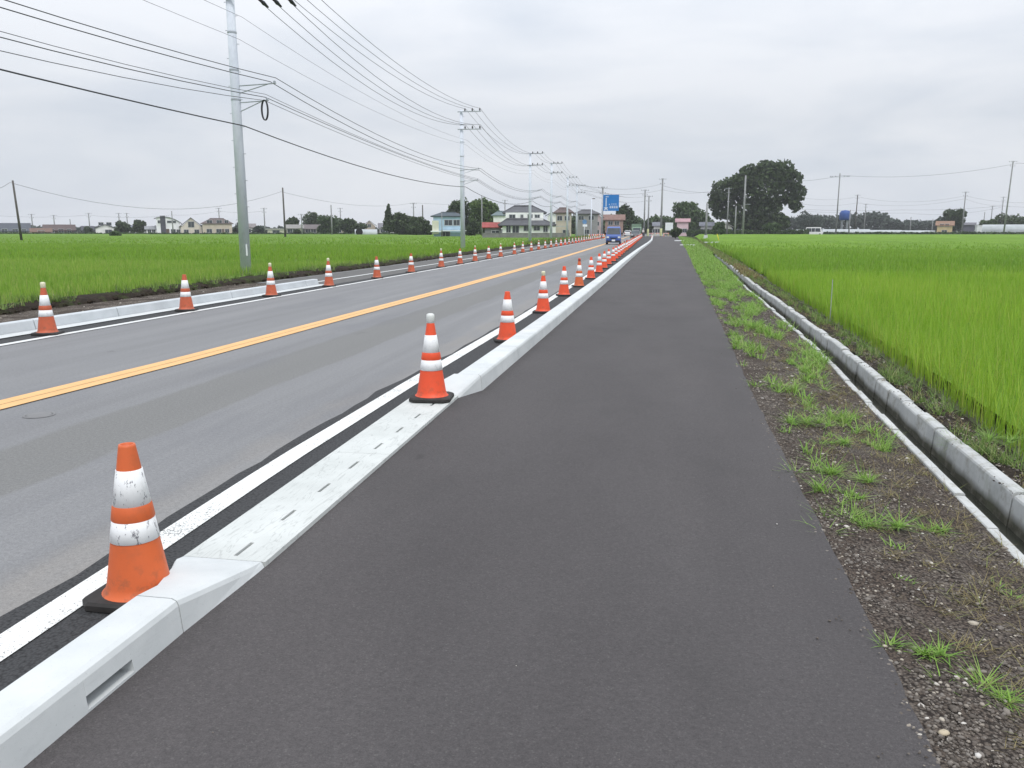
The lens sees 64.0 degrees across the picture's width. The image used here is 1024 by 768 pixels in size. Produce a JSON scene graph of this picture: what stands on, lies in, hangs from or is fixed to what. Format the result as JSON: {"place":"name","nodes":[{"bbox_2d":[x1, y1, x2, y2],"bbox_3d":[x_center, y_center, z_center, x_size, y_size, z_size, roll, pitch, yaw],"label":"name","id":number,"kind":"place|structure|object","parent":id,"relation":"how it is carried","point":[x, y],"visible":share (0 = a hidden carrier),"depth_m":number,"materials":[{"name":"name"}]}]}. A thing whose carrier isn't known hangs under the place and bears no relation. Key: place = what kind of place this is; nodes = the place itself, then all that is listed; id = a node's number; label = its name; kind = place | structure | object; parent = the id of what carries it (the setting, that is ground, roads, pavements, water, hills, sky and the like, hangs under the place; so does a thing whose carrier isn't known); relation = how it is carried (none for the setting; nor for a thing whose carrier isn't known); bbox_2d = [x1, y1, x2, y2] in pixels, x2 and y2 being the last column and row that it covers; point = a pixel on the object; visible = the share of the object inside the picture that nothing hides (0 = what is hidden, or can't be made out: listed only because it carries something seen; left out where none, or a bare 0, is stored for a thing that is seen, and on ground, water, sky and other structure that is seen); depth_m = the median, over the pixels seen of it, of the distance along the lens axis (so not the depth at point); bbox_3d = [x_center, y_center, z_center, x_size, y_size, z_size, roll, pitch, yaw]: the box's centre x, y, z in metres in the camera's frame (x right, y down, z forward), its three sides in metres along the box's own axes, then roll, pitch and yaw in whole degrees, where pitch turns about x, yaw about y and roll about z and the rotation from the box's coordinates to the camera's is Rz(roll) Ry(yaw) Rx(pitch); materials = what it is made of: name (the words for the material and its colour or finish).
{"place":"outdoors","nodes":[
{"label":"outdoors","id":0,"kind":"place"},
{"bbox_2d":[0,234,578,302],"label":"rice field","id":1,"kind":"structure","parent":0,"point":[215,236],"depth_m":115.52,"materials":[{"name":"green plant"}]},
{"bbox_2d":[0,232,144,233],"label":"hedge","id":2,"kind":"object","parent":1,"relation":"on","point":[70,233],"visible":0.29,"depth_m":249.55,"materials":[{"name":"green plant"}]},
{"bbox_2d":[0,256,364,303],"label":"rice plants","id":3,"kind":"object","parent":1,"relation":"on","point":[23,275],"visible":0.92,"depth_m":26.44,"materials":[{"name":"green plant"}]},
{"bbox_2d":[224,0,275,273],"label":"utility pole","id":4,"kind":"object","parent":1,"relation":"on","point":[242,214],"visible":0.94,"depth_m":28.30,"materials":[{"name":"concrete"}]},
{"bbox_2d":[0,50,549,202],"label":"telephone cable","id":5,"kind":"object","parent":4,"relation":"attached to","point":[213,93],"visible":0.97,"depth_m":23.60,"materials":[{"name":"black rubber"}]},
{"bbox_2d":[0,69,577,212],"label":"telephone cable","id":6,"kind":"object","parent":4,"relation":"attached to","point":[216,120],"visible":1,"depth_m":25.08,"materials":[{"name":"black rubber"}]},
{"bbox_2d":[0,7,583,205],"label":"telephone cable","id":7,"kind":"object","parent":4,"relation":"attached to","point":[219,69],"visible":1,"depth_m":23.59,"materials":[{"name":"black rubber"}]},
{"bbox_2d":[5,0,585,204],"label":"telephone cable","id":8,"kind":"object","parent":4,"relation":"attached to","point":[218,63],"visible":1,"depth_m":23.09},
{"bbox_2d":[145,232,478,233],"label":"hedge","id":9,"kind":"object","parent":1,"relation":"on","point":[260,233],"visible":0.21,"depth_m":235.63,"materials":[{"name":"green plant"}]},
{"bbox_2d":[316,214,342,232],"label":"broadleaf tree","id":10,"kind":"object","parent":1,"relation":"on","point":[324,221],"visible":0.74,"depth_m":243.43,"materials":[{"name":"green plant"}]},
{"bbox_2d":[337,218,367,232],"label":"broadleaf tree","id":11,"kind":"object","parent":1,"relation":"on","point":[347,225],"visible":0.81,"depth_m":237.87,"materials":[{"name":"green plant"}]},
{"bbox_2d":[381,204,394,234],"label":"conifer","id":12,"kind":"object","parent":1,"relation":"on","point":[388,214],"visible":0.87,"depth_m":213.78,"materials":[{"name":"green plant"}]},
{"bbox_2d":[387,212,413,234],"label":"broadleaf tree","id":13,"kind":"object","parent":1,"relation":"on","point":[400,222],"visible":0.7,"depth_m":213.06,"materials":[{"name":"green plant"}]},
{"bbox_2d":[406,216,431,234],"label":"broadleaf tree","id":14,"kind":"object","parent":1,"relation":"on","point":[420,225],"visible":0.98,"depth_m":203.45,"materials":[{"name":"green plant"}]},
{"bbox_2d":[430,212,465,235],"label":"light blue house","id":15,"kind":"structure","parent":1,"relation":"on","point":[450,226],"depth_m":162.44,"materials":[{"name":"paint"}]},
{"bbox_2d":[446,197,476,234],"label":"broadleaf tree","id":16,"kind":"object","parent":1,"relation":"on","point":[454,206],"visible":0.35,"depth_m":211.94,"materials":[{"name":"green plant"}]},
{"bbox_2d":[457,108,480,247],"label":"utility pole","id":17,"kind":"object","parent":1,"relation":"on","point":[462,207],"visible":0.97,"depth_m":60.40,"materials":[{"name":"concrete"}]},
{"bbox_2d":[0,31,579,208],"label":"telephone cable","id":18,"kind":"object","parent":17,"relation":"attached to","point":[218,85],"visible":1,"depth_m":23.51,"materials":[{"name":"black rubber"}]},
{"bbox_2d":[0,37,583,209],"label":"telephone cable","id":19,"kind":"object","parent":17,"relation":"attached to","point":[216,88],"visible":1,"depth_m":23.49,"materials":[{"name":"black rubber"}]},
{"bbox_2d":[258,0,600,198],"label":"power line","id":20,"kind":"object","parent":17,"relation":"attached to","point":[263,3],"visible":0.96,"depth_m":35.76,"materials":[{"name":"black rubber"}]},
{"bbox_2d":[465,219,480,235],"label":"broadleaf tree","id":21,"kind":"object","parent":1,"relation":"on","point":[473,226],"visible":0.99,"depth_m":179.24,"materials":[{"name":"green plant"}]},
{"bbox_2d":[468,197,499,234],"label":"broadleaf tree","id":22,"kind":"object","parent":1,"relation":"on","point":[489,208],"visible":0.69,"depth_m":201.94,"materials":[{"name":"green plant"}]},
{"bbox_2d":[482,222,501,232],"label":"shed","id":23,"kind":"structure","parent":1,"relation":"on","point":[491,227],"depth_m":148.82,"materials":[{"name":"metal"}]},
{"bbox_2d":[482,233,569,237],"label":"garden wall","id":24,"kind":"structure","parent":1,"relation":"on","point":[516,235],"depth_m":138.09,"materials":[{"name":"grey concrete"}]},
{"bbox_2d":[498,205,555,232],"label":"tiled house","id":25,"kind":"structure","parent":1,"relation":"on","point":[516,220],"depth_m":146.30,"materials":[{"name":"white paint"}]},
{"bbox_2d":[528,151,542,240],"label":"utility pole","id":26,"kind":"object","parent":1,"relation":"on","point":[529,230],"visible":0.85,"depth_m":92.03,"materials":[{"name":"concrete"}]},
{"bbox_2d":[550,162,562,237],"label":"utility pole","id":27,"kind":"object","parent":1,"relation":"on","point":[551,184],"visible":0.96,"depth_m":109.89,"materials":[{"name":"concrete"}]},
{"bbox_2d":[553,207,573,235],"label":"tan house","id":28,"kind":"structure","parent":1,"relation":"on","point":[560,217],"depth_m":158.51,"materials":[{"name":"paint"}]},
{"bbox_2d":[573,209,600,235],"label":"grey house","id":29,"kind":"structure","parent":1,"relation":"on","point":[584,214],"depth_m":175.91,"materials":[{"name":"paint"}]},
{"bbox_2d":[0,235,603,314],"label":"soil bank","id":30,"kind":"structure","parent":0,"point":[105,297],"depth_m":21.85,"materials":[{"name":"brown soil"}]},
{"bbox_2d":[2,250,492,313],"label":"soil clods","id":31,"kind":"object","parent":30,"relation":"on","point":[92,301],"visible":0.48,"depth_m":21.50,"materials":[{"name":"brown soil"}]},
{"bbox_2d":[0,235,599,309],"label":"bank weeds","id":32,"kind":"object","parent":30,"relation":"on","point":[204,280],"visible":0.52,"depth_m":23.71,"materials":[{"name":"green plant"}]},
{"bbox_2d":[0,233,662,615],"bbox_3d":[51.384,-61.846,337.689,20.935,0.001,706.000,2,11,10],"label":"road","id":33,"kind":"structure","parent":0,"point":[196,429],"depth_m":8.21,"materials":[{"name":"grey asphalt"}]},
{"bbox_2d":[0,556,263,767],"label":"kerb","id":34,"kind":"structure","parent":33,"relation":"on","point":[47,702],"depth_m":2.83,"materials":[{"name":"concrete"}]},
{"bbox_2d":[0,283,266,322],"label":"gravel strip","id":35,"kind":"object","parent":33,"relation":"on","point":[58,311],"visible":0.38,"depth_m":17.38,"materials":[{"name":"grey gravel"}]},
{"bbox_2d":[0,279,318,334],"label":"kerb","id":36,"kind":"structure","parent":33,"relation":"on","point":[32,323],"depth_m":15.34,"materials":[{"name":"concrete"}]},
{"bbox_2d":[0,284,323,338],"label":"concrete strip","id":37,"kind":"object","parent":33,"relation":"on","point":[93,321],"visible":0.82,"depth_m":15.14,"materials":[{"name":"white concrete"}]},
{"bbox_2d":[0,239,597,343],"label":"asphalt strip","id":38,"kind":"object","parent":33,"relation":"on","point":[19,338],"visible":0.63,"depth_m":15.83,"materials":[{"name":"black asphalt"}]},
{"bbox_2d":[31,282,64,335],"bbox_3d":[-6.984,-1.134,12.270,0.370,0.780,0.370,-1,11,-4],"label":"traffic cone","id":39,"kind":"object","parent":38,"relation":"on","point":[47,326],"visible":1,"depth_m":12.21,"materials":[{"name":"orange plastic"}]},
{"bbox_2d":[175,274,198,310],"bbox_3d":[-6.331,-1.773,15.897,0.370,0.696,0.370,0,11,-2],"label":"traffic cone","id":40,"kind":"object","parent":38,"relation":"on","point":[186,303],"visible":1,"depth_m":15.82,"materials":[{"name":"orange plastic"}]},
{"bbox_2d":[262,263,280,296],"bbox_3d":[-5.702,-2.468,19.373,0.370,0.780,0.370,2,11,8],"label":"traffic cone","id":41,"kind":"object","parent":38,"relation":"on","point":[271,290],"visible":1,"depth_m":19.30,"materials":[{"name":"orange plastic"}]},
{"bbox_2d":[322,258,335,286],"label":"traffic cone","id":42,"kind":"object","parent":38,"relation":"on","point":[328,282],"visible":1,"depth_m":22.69,"materials":[{"name":"orange plastic"}]},
{"bbox_2d":[0,238,603,345],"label":"white line","id":43,"kind":"object","parent":33,"relation":"on","point":[219,306],"visible":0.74,"depth_m":15.77,"materials":[{"name":"paint"}]},
{"bbox_2d":[0,236,629,408],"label":"yellow line","id":44,"kind":"object","parent":33,"relation":"on","point":[38,397],"visible":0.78,"depth_m":10.24,"materials":[{"name":"paint"}]},
{"bbox_2d":[184,395,457,566],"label":"dropped kerb","id":45,"kind":"structure","parent":33,"relation":"on","point":[268,530],"depth_m":4.83,"materials":[{"name":"concrete"}]},
{"bbox_2d":[409,313,453,402],"bbox_3d":[-0.731,-0.249,7.412,0.370,0.780,0.370,1,11,4],"label":"traffic cone","id":46,"kind":"object","parent":45,"relation":"on","point":[431,387],"visible":1,"depth_m":7.34,"materials":[{"name":"orange plastic"}]},
{"bbox_2d":[0,236,650,690],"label":"asphalt strip","id":47,"kind":"object","parent":33,"relation":"on","point":[40,648],"visible":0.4,"depth_m":4.63,"materials":[{"name":"black asphalt"}]},
{"bbox_2d":[82,442,169,612],"bbox_3d":[-1.597,0.577,3.461,0.355,0.668,0.355,2,11,10],"label":"traffic cone","id":48,"kind":"object","parent":47,"relation":"on","point":[137,563],"visible":0.94,"depth_m":3.39,"materials":[{"name":"orange plastic"}]},
{"bbox_2d":[0,269,595,660],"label":"white line","id":49,"kind":"object","parent":47,"relation":"on","point":[20,634],"visible":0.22,"depth_m":4.58,"materials":[{"name":"paint"}]},
{"bbox_2d":[493,291,515,342],"bbox_3d":[-0.065,-0.949,11.511,0.370,0.696,0.370,-1,11,-7],"label":"traffic cone","id":50,"kind":"object","parent":47,"relation":"on","point":[507,330],"visible":0.92,"depth_m":11.44,"materials":[{"name":"orange plastic"}]},
{"bbox_2d":[532,271,549,312],"bbox_3d":[0.591,-1.747,15.531,0.370,0.780,0.370,2,11,10],"label":"traffic cone","id":51,"kind":"object","parent":47,"relation":"on","point":[543,306],"visible":0.99,"depth_m":15.46,"materials":[{"name":"orange plastic"}]},
{"bbox_2d":[556,266,571,295],"bbox_3d":[1.240,-2.455,19.528,0.370,0.696,0.370,0,11,-1],"label":"traffic cone","id":52,"kind":"object","parent":47,"relation":"on","point":[564,289],"visible":1,"depth_m":19.45,"materials":[{"name":"orange plastic"}]},
{"bbox_2d":[571,258,585,286],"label":"traffic cone","id":53,"kind":"object","parent":47,"relation":"on","point":[579,282],"visible":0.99,"depth_m":22.58,"materials":[{"name":"orange plastic"}]},
{"bbox_2d":[265,238,593,283],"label":"curb","id":54,"kind":"structure","parent":33,"relation":"on","point":[341,275],"depth_m":32.65,"materials":[{"name":"grey concrete"}]},
{"bbox_2d":[444,236,652,397],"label":"kerb","id":55,"kind":"structure","parent":33,"relation":"on","point":[484,371],"depth_m":10.27,"materials":[{"name":"concrete"}]},
{"bbox_2d":[601,194,618,238],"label":"road sign","id":56,"kind":"object","parent":33,"relation":"on","point":[610,202],"visible":0.99,"depth_m":148.87,"materials":[{"name":"metal"}]},
{"bbox_2d":[604,227,622,243],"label":"van","id":57,"kind":"object","parent":33,"relation":"on","point":[613,234],"visible":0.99,"depth_m":88.46,"materials":[{"name":"blue paint"}]},
{"bbox_2d":[616,203,637,235],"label":"broadleaf tree","id":58,"kind":"object","parent":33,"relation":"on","point":[629,220],"visible":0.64,"depth_m":223.33,"materials":[{"name":"green plant"}]},
{"bbox_2d":[24,236,940,767],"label":"path","id":59,"kind":"structure","parent":0,"point":[580,536],"depth_m":3.39,"materials":[{"name":"grey asphalt"}]},
{"bbox_2d":[0,0,1023,230],"label":"sky","id":60,"kind":"structure","parent":0,"point":[628,95],"materials":[{"name":"white"}]},
{"bbox_2d":[663,234,1023,486],"bbox_3d":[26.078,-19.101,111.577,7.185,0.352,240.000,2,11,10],"label":"ditch bank","id":61,"kind":"structure","parent":0,"point":[1011,472],"depth_m":8.56,"materials":[{"name":"soil"}]},
{"bbox_2d":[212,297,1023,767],"bbox_3d":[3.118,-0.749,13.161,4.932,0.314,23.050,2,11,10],"label":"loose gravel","id":62,"kind":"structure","parent":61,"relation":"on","point":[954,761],"depth_m":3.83,"materials":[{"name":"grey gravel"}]},
{"bbox_2d":[761,222,780,233],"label":"bush","id":63,"kind":"object","parent":61,"relation":"on","point":[772,228],"visible":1,"depth_m":220.83,"materials":[{"name":"green plant"}]},
{"bbox_2d":[687,237,1023,492],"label":"bank weeds","id":64,"kind":"object","parent":61,"relation":"on","point":[900,373],"visible":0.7,"depth_m":9.12,"materials":[{"name":"green plant"}]},
{"bbox_2d":[715,255,1023,566],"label":"gutter","id":65,"kind":"object","parent":61,"relation":"on","point":[969,467],"visible":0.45,"depth_m":6.88,"materials":[{"name":"concrete"}]},
{"bbox_2d":[738,278,1023,554],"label":"gutter water","id":66,"kind":"structure","parent":65,"relation":"on","point":[1014,539],"depth_m":6.64,"materials":[{"name":"grey liquid"}]},
{"bbox_2d":[938,424,1023,448],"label":"weed tuft","id":67,"kind":"object","parent":61,"relation":"on","point":[1007,438],"visible":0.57,"depth_m":6.83,"materials":[{"name":"green plant"}]},
{"bbox_2d":[695,234,1023,431],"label":"rice field","id":68,"kind":"structure","parent":0,"point":[957,239],"depth_m":97.70,"materials":[{"name":"green plant"}]},
{"bbox_2d":[700,238,1023,276],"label":"rice plants","id":69,"kind":"object","parent":68,"relation":"on","point":[854,261],"visible":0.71,"depth_m":45.91,"materials":[{"name":"green plant"}]},
{"bbox_2d":[698,241,1023,767],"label":"verge","id":70,"kind":"structure","parent":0,"point":[886,618],"depth_m":4.00,"materials":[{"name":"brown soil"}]},
{"bbox_2d":[678,236,911,552],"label":"roadside grass","id":71,"kind":"structure","parent":70,"relation":"on","point":[707,264],"depth_m":12.43,"materials":[{"name":"green plant"}]},
{"bbox_2d":[761,372,838,392],"bbox_3d":[2.873,-0.027,8.281,0.971,0.247,0.647,-3,11,-15],"label":"weed tuft","id":72,"kind":"object","parent":70,"relation":"on","point":[784,385],"visible":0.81,"depth_m":8.25,"materials":[{"name":"green plant"}]},
{"bbox_2d":[771,407,848,428],"bbox_3d":[2.441,0.263,6.776,0.712,0.247,0.532,2,11,10],"label":"weed tuft","id":73,"kind":"object","parent":70,"relation":"on","point":[806,420],"visible":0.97,"depth_m":6.77,"materials":[{"name":"green plant"}]},
{"bbox_2d":[773,451,887,486],"bbox_3d":[2.054,0.536,5.374,0.752,0.231,0.484,2,11,10],"label":"weed tuft","id":74,"kind":"object","parent":70,"relation":"on","point":[830,470],"visible":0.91,"depth_m":5.35,"materials":[{"name":"green plant"}]},
{"bbox_2d":[822,477,878,507],"bbox_3d":[1.993,0.648,4.810,0.352,0.167,0.523,6,12,28],"label":"weed tuft","id":75,"kind":"object","parent":70,"relation":"on","point":[853,493],"visible":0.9,"depth_m":4.88,"materials":[{"name":"green plant"}]},
{"bbox_2d":[796,492,935,535],"bbox_3d":[1.851,0.711,4.491,0.846,0.240,0.569,-3,11,-14],"label":"weed tuft","id":76,"kind":"object","parent":70,"relation":"on","point":[870,523],"visible":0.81,"depth_m":4.48,"materials":[{"name":"green plant"}]},
{"bbox_2d":[867,625,970,666],"bbox_3d":[1.539,0.985,3.087,0.396,0.109,0.247,2,11,10],"label":"weed tuft","id":77,"kind":"object","parent":70,"relation":"on","point":[936,653],"visible":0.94,"depth_m":3.09,"materials":[{"name":"green plant"}]},
{"bbox_2d":[902,514,960,536],"bbox_3d":[2.315,0.790,4.587,0.419,0.144,0.288,2,11,10],"label":"weed tuft","id":78,"kind":"object","parent":70,"relation":"on","point":[928,529],"visible":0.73,"depth_m":4.57,"materials":[{"name":"green plant"}]},
{"bbox_2d":[904,653,1023,717],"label":"weed tuft","id":79,"kind":"object","parent":70,"relation":"on","point":[1007,691],"visible":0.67,"depth_m":2.86,"materials":[{"name":"green plant"}]},
{"bbox_2d":[734,258,1023,459],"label":"paddy mud","id":80,"kind":"structure","parent":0,"point":[972,419],"depth_m":10.06,"materials":[{"name":"brown soil"}]},
{"bbox_2d":[765,266,1023,459],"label":"rice plants","id":81,"kind":"object","parent":80,"relation":"on","point":[915,293],"visible":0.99,"depth_m":15.27,"materials":[{"name":"green plant"}]},
{"label":"town ground","id":82,"kind":"structure","parent":0,"visible":0},
{"bbox_2d":[0,223,30,232],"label":"farmhouse","id":83,"kind":"object","parent":82,"relation":"on","point":[9,227],"visible":0.77,"depth_m":263.26,"materials":[{"name":"metal"}]},
{"bbox_2d":[42,224,75,232],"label":"farmhouse","id":84,"kind":"object","parent":82,"relation":"on","point":[56,228],"visible":0.59,"depth_m":270.22,"materials":[{"name":"tile"}]},
{"bbox_2d":[154,216,182,232],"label":"modern house","id":85,"kind":"structure","parent":82,"relation":"on","point":[164,224],"depth_m":258.91,"materials":[{"name":"paint"}]},
{"bbox_2d":[179,217,201,233],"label":"modern house","id":86,"kind":"structure","parent":82,"relation":"on","point":[190,225],"depth_m":259.49,"materials":[{"name":"paint"}]},
{"bbox_2d":[200,218,233,232],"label":"modern house","id":87,"kind":"structure","parent":82,"relation":"on","point":[215,225],"depth_m":258.75,"materials":[{"name":"paint"}]},
{"bbox_2d":[302,211,320,224],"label":"broadleaf tree","id":88,"kind":"object","parent":82,"relation":"on","point":[310,218],"visible":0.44,"depth_m":270.37,"materials":[{"name":"green plant"}]},
{"bbox_2d":[571,214,715,234],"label":"distant wood","id":89,"kind":"object","parent":82,"relation":"on","point":[655,218],"visible":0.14,"depth_m":297.43,"materials":[{"name":"green plant"}]},
{"bbox_2d":[675,218,690,235],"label":"shop","id":90,"kind":"structure","parent":82,"relation":"on","point":[682,223],"depth_m":233.61,"materials":[{"name":"paint"}]},
{"bbox_2d":[671,201,710,229],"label":"bamboo grove","id":91,"kind":"object","parent":82,"relation":"on","point":[686,209],"visible":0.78,"depth_m":259.88,"materials":[{"name":"green plant"}]},
{"bbox_2d":[686,229,809,236],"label":"hedge","id":92,"kind":"object","parent":82,"relation":"on","point":[690,232],"visible":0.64,"depth_m":227.53,"materials":[{"name":"green plant"}]},
{"bbox_2d":[707,159,807,230],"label":"broadleaf tree","id":93,"kind":"object","parent":82,"relation":"on","point":[763,208],"visible":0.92,"depth_m":231.13,"materials":[{"name":"green plant"}]},
{"bbox_2d":[796,210,823,229],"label":"broadleaf tree","id":94,"kind":"object","parent":82,"relation":"on","point":[805,220],"visible":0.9,"depth_m":327.20,"materials":[{"name":"green plant"}]},
{"bbox_2d":[781,211,936,231],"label":"distant wood","id":95,"kind":"object","parent":82,"relation":"on","point":[876,220],"visible":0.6,"depth_m":417.30,"materials":[{"name":"green plant"}]},
{"bbox_2d":[823,231,1023,233],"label":"hedge","id":96,"kind":"object","parent":82,"relation":"on","point":[931,232],"visible":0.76,"depth_m":245.51,"materials":[{"name":"green plant"}]},
{"bbox_2d":[935,221,954,231],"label":"yellow house","id":97,"kind":"structure","parent":82,"relation":"on","point":[944,226],"depth_m":260.48,"materials":[{"name":"paint"}]},
{"bbox_2d":[942,208,967,231],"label":"broadleaf tree","id":98,"kind":"object","parent":82,"relation":"on","point":[949,214],"visible":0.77,"depth_m":277.84,"materials":[{"name":"green plant"}]},
{"bbox_2d":[982,224,1023,232],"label":"greenhouse","id":99,"kind":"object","parent":82,"relation":"on","point":[1015,228],"visible":0.72,"depth_m":249.42,"materials":[{"name":"plastic"}]},
{"bbox_2d":[995,213,1023,224],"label":"broadleaf tree","id":100,"kind":"object","parent":82,"relation":"on","point":[1013,219],"visible":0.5,"depth_m":287.55,"materials":[{"name":"green plant"}]},
{"label":"cross road","id":101,"kind":"structure","parent":0,"visible":0},
{"bbox_2d":[603,214,624,235],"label":"brown house","id":102,"kind":"structure","parent":101,"relation":"on","point":[613,220],"depth_m":210.01,"materials":[{"name":"paint"}]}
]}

